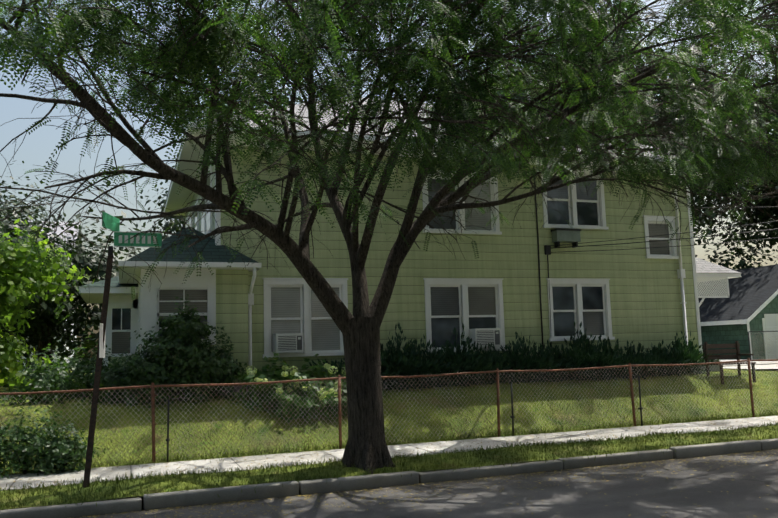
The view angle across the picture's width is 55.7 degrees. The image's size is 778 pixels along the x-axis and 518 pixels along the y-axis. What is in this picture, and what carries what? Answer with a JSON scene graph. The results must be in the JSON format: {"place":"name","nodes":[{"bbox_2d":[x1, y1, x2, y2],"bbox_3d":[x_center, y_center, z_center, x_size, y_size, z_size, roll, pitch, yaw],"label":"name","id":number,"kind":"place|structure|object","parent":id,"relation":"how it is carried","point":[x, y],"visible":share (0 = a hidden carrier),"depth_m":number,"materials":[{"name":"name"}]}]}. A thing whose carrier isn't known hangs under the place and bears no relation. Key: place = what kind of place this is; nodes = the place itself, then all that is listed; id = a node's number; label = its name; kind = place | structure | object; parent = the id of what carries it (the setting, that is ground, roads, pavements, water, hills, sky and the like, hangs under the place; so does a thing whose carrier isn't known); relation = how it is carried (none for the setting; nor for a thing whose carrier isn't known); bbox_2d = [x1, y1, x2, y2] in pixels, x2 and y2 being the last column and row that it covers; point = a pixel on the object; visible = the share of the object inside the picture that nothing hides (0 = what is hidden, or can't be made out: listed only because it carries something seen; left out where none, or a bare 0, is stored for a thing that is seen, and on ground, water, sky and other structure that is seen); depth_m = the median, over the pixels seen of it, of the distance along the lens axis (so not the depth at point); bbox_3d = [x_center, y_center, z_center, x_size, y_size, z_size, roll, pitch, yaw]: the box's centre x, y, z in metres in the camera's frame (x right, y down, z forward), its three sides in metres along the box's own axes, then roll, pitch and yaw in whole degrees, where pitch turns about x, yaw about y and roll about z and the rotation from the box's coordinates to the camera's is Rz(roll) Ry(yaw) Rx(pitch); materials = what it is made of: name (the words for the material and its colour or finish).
{"place":"outdoors","nodes":[
{"label":"outdoors","id":0,"kind":"place"},
{"bbox_2d":[3,221,82,370],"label":"house","id":1,"kind":"structure","parent":0,"point":[59,231],"depth_m":55.51,"materials":[{"name":"grey"}]},
{"bbox_2d":[0,361,777,509],"bbox_3d":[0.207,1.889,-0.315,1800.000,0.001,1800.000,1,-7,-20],"label":"ground","id":2,"kind":"structure","parent":0,"point":[142,496],"depth_m":10.03,"materials":[{"name":"green plant"}]},
{"bbox_2d":[83,211,161,487],"bbox_3d":[-3.619,1.249,9.932,0.928,3.700,0.464,4,-9,-40],"label":"street sign","id":3,"kind":"object","parent":2,"relation":"on","point":[111,222],"visible":0.98,"depth_m":9.87,"materials":[{"name":"green painted metal"},{"name":"dark metal"}]},
{"bbox_2d":[118,227,261,399],"bbox_3d":[-4.406,1.647,15.834,2.670,4.576,4.000,1,-7,-20],"label":"porch","id":4,"kind":"object","parent":2,"relation":"on","point":[221,296],"visible":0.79,"depth_m":14.55,"materials":[{"name":"green"}]},
{"bbox_2d":[0,0,777,473],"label":"honey locust tree","id":5,"kind":"object","parent":2,"relation":"on","point":[198,40],"visible":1,"depth_m":8.89,"materials":[{"name":"green plant"}]},
{"bbox_2d":[0,438,777,517],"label":"kerb","id":6,"kind":"structure","parent":2,"relation":"on","point":[225,494],"depth_m":9.96,"materials":[{"name":"grey concrete"}]},
{"bbox_2d":[0,422,777,511],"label":"verge tufts","id":7,"kind":"object","parent":2,"relation":"on","point":[426,458],"visible":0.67,"depth_m":10.74,"materials":[{"name":"green plant"}]},
{"bbox_2d":[0,420,777,490],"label":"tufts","id":8,"kind":"object","parent":2,"relation":"on","point":[590,440],"visible":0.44,"depth_m":11.45,"materials":[{"name":"green plant"}]},
{"bbox_2d":[163,73,713,394],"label":"house","id":9,"kind":"structure","parent":2,"relation":"on","point":[510,281],"depth_m":17.14,"materials":[{"name":"green"}]},
{"bbox_2d":[273,333,303,352],"bbox_3d":[-2.091,1.740,15.226,0.560,0.390,0.432,1,-7,-20],"label":"air conditioner","id":10,"kind":"object","parent":9,"relation":"on","point":[288,343],"visible":0.96,"depth_m":15.04,"materials":[{"name":"white"}]},
{"bbox_2d":[469,328,500,347],"bbox_3d":[2.163,1.796,16.752,0.840,0.420,0.432,1,-7,-20],"label":"air conditioner","id":11,"kind":"object","parent":9,"relation":"attached to","point":[484,336],"visible":0.77,"depth_m":16.57,"materials":[{"name":"white"}]},
{"bbox_2d":[551,228,580,247],"bbox_3d":[4.269,-0.498,17.712,0.690,0.420,0.260,1,-7,-20],"label":"window box","id":12,"kind":"object","parent":9,"relation":"attached to","point":[559,236],"visible":0.92,"depth_m":17.62,"materials":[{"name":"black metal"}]},
{"bbox_2d":[549,207,777,252],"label":"service wires","id":13,"kind":"object","parent":9,"relation":"attached to","point":[669,239],"visible":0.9,"depth_m":17.92,"materials":[{"name":"black"}]},
{"bbox_2d":[607,0,777,238],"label":"tree","id":14,"kind":"object","parent":2,"relation":"on","point":[765,195],"visible":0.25,"depth_m":15.52,"materials":[{"name":"green plant"}]},
{"bbox_2d":[0,368,777,476],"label":"lawn","id":15,"kind":"structure","parent":0,"point":[126,418],"depth_m":14.12,"materials":[{"name":"green plant"}]},
{"bbox_2d":[0,160,89,238],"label":"tree","id":16,"kind":"object","parent":15,"relation":"on","point":[36,208],"visible":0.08,"depth_m":33.10,"materials":[{"name":"green plant"}]},
{"bbox_2d":[0,216,94,387],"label":"tree","id":17,"kind":"object","parent":15,"relation":"on","point":[14,264],"visible":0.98,"depth_m":11.94,"materials":[{"name":"green plant"}]},
{"bbox_2d":[0,183,101,320],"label":"tree","id":18,"kind":"object","parent":15,"relation":"on","point":[34,305],"visible":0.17,"depth_m":17.87,"materials":[{"name":"green plant"}]},
{"bbox_2d":[0,398,104,478],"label":"bush","id":19,"kind":"object","parent":15,"relation":"on","point":[60,453],"visible":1,"depth_m":10.79,"materials":[{"name":"green plant"}]},
{"bbox_2d":[0,196,120,369],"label":"tree","id":20,"kind":"object","parent":15,"relation":"on","point":[40,331],"visible":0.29,"depth_m":20.01,"materials":[{"name":"green plant"}]},
{"bbox_2d":[0,332,142,406],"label":"bushes","id":21,"kind":"object","parent":15,"relation":"on","point":[41,378],"visible":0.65,"depth_m":13.87,"materials":[{"name":"green plant"}]},
{"bbox_2d":[0,176,144,386],"bbox_3d":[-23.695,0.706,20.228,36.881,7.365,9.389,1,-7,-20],"label":"tree","id":22,"kind":"object","parent":15,"relation":"on","point":[93,317],"visible":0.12,"depth_m":23.00,"materials":[{"name":"green plant"}]},
{"bbox_2d":[44,276,137,392],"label":"house","id":23,"kind":"structure","parent":15,"relation":"on","point":[122,317],"depth_m":17.21,"materials":[{"name":"white"}]},
{"bbox_2d":[108,294,246,408],"bbox_3d":[-3.867,1.723,13.790,2.614,2.122,1.389,1,-7,-20],"label":"bush","id":24,"kind":"object","parent":15,"relation":"on","point":[185,333],"visible":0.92,"depth_m":13.56,"materials":[{"name":"green plant"}]},
{"bbox_2d":[132,29,327,239],"bbox_3d":[-4.940,-2.820,40.469,15.307,17.610,18.008,-6,-8,33],"label":"tree","id":25,"kind":"object","parent":15,"relation":"on","point":[172,229],"depth_m":38.74,"materials":[{"name":"green plant"}]},
{"bbox_2d":[229,352,383,422],"bbox_3d":[-1.475,2.421,14.025,3.092,1.337,1.476,1,-7,-20],"label":"bush","id":26,"kind":"object","parent":15,"relation":"on","point":[283,372],"visible":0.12,"depth_m":13.61,"materials":[{"name":"green plant"}]},
{"bbox_2d":[0,358,777,472],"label":"chain link fence","id":27,"kind":"object","parent":15,"relation":"on","point":[152,386],"visible":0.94,"depth_m":13.09,"materials":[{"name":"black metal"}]},
{"bbox_2d":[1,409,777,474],"bbox_3d":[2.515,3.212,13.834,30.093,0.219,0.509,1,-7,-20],"label":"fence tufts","id":28,"kind":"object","parent":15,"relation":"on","point":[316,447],"visible":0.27,"depth_m":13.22,"materials":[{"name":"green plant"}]},
{"bbox_2d":[380,14,566,117],"bbox_3d":[5.284,-3.655,43.074,18.576,19.298,17.534,-8,-9,42],"label":"tree","id":29,"kind":"object","parent":15,"relation":"on","point":[482,68],"depth_m":38.28,"materials":[{"name":"green plant"}]},
{"bbox_2d":[309,321,721,390],"bbox_3d":[3.219,2.156,16.623,10.604,1.580,1.905,1,-7,-20],"label":"juniper hedge","id":30,"kind":"object","parent":15,"relation":"on","point":[406,362],"visible":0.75,"depth_m":16.24,"materials":[{"name":"green plant"}]},
{"bbox_2d":[516,1,777,235],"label":"tree","id":31,"kind":"object","parent":15,"relation":"on","point":[698,201],"depth_m":33.51,"materials":[{"name":"green plant"}]},
{"bbox_2d":[655,54,777,262],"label":"tree","id":32,"kind":"object","parent":15,"relation":"on","point":[761,214],"visible":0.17,"depth_m":40.67,"materials":[{"name":"green plant"}]},
{"bbox_2d":[695,257,740,370],"bbox_3d":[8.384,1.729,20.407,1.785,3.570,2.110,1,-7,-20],"label":"neighboring house","id":33,"kind":"structure","parent":15,"relation":"on","point":[706,271],"depth_m":19.65,"materials":[{"name":"white"}]},
{"bbox_2d":[703,341,755,383],"bbox_3d":[8.073,2.440,17.432,1.100,0.980,0.480,1,-7,-20],"label":"garden bench","id":34,"kind":"object","parent":15,"relation":"on","point":[736,345],"visible":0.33,"depth_m":17.57,"materials":[{"name":"brown wood"}]},
{"bbox_2d":[695,208,777,269],"bbox_3d":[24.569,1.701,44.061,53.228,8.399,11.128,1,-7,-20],"label":"tree","id":35,"kind":"object","parent":15,"relation":"on","point":[742,264],"visible":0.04,"depth_m":40.01,"materials":[{"name":"green plant"}]},
{"bbox_2d":[697,264,777,359],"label":"garage","id":36,"kind":"structure","parent":15,"relation":"on","point":[750,303],"depth_m":28.95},
{"bbox_2d":[748,331,777,359],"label":"fence","id":37,"kind":"object","parent":15,"relation":"on","point":[749,340],"visible":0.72,"depth_m":26.82,"materials":[{"name":"black metal"}]},
{"bbox_2d":[0,416,777,498],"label":"sidewalk","id":38,"kind":"structure","parent":0,"point":[105,472],"depth_m":11.92,"materials":[{"name":"grey concrete"}]},
{"bbox_2d":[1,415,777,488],"bbox_3d":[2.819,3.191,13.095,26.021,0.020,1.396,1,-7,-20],"label":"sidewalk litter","id":39,"kind":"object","parent":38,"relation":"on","point":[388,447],"depth_m":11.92,"materials":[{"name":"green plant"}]},
{"bbox_2d":[0,0,777,356],"label":"sky","id":40,"kind":"structure","parent":0,"point":[36,148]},
{"bbox_2d":[78,449,777,517],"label":"road","id":41,"kind":"structure","parent":0,"point":[580,497],"depth_m":9.13,"materials":[{"name":"grey asphalt"}]},
{"bbox_2d":[69,449,777,517],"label":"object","id":42,"kind":"object","parent":41,"relation":"on","point":[183,507],"visible":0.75,"depth_m":9.89,"materials":[{"name":"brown plant"}]},
{"bbox_2d":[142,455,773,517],"bbox_3d":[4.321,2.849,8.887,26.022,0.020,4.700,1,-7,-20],"label":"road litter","id":43,"kind":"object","parent":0,"point":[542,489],"depth_m":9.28,"materials":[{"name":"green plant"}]},
{"bbox_2d":[715,359,777,368],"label":"driveway","id":44,"kind":"structure","parent":0,"point":[772,363],"depth_m":22.28,"materials":[{"name":"grey concrete"}]}
]}

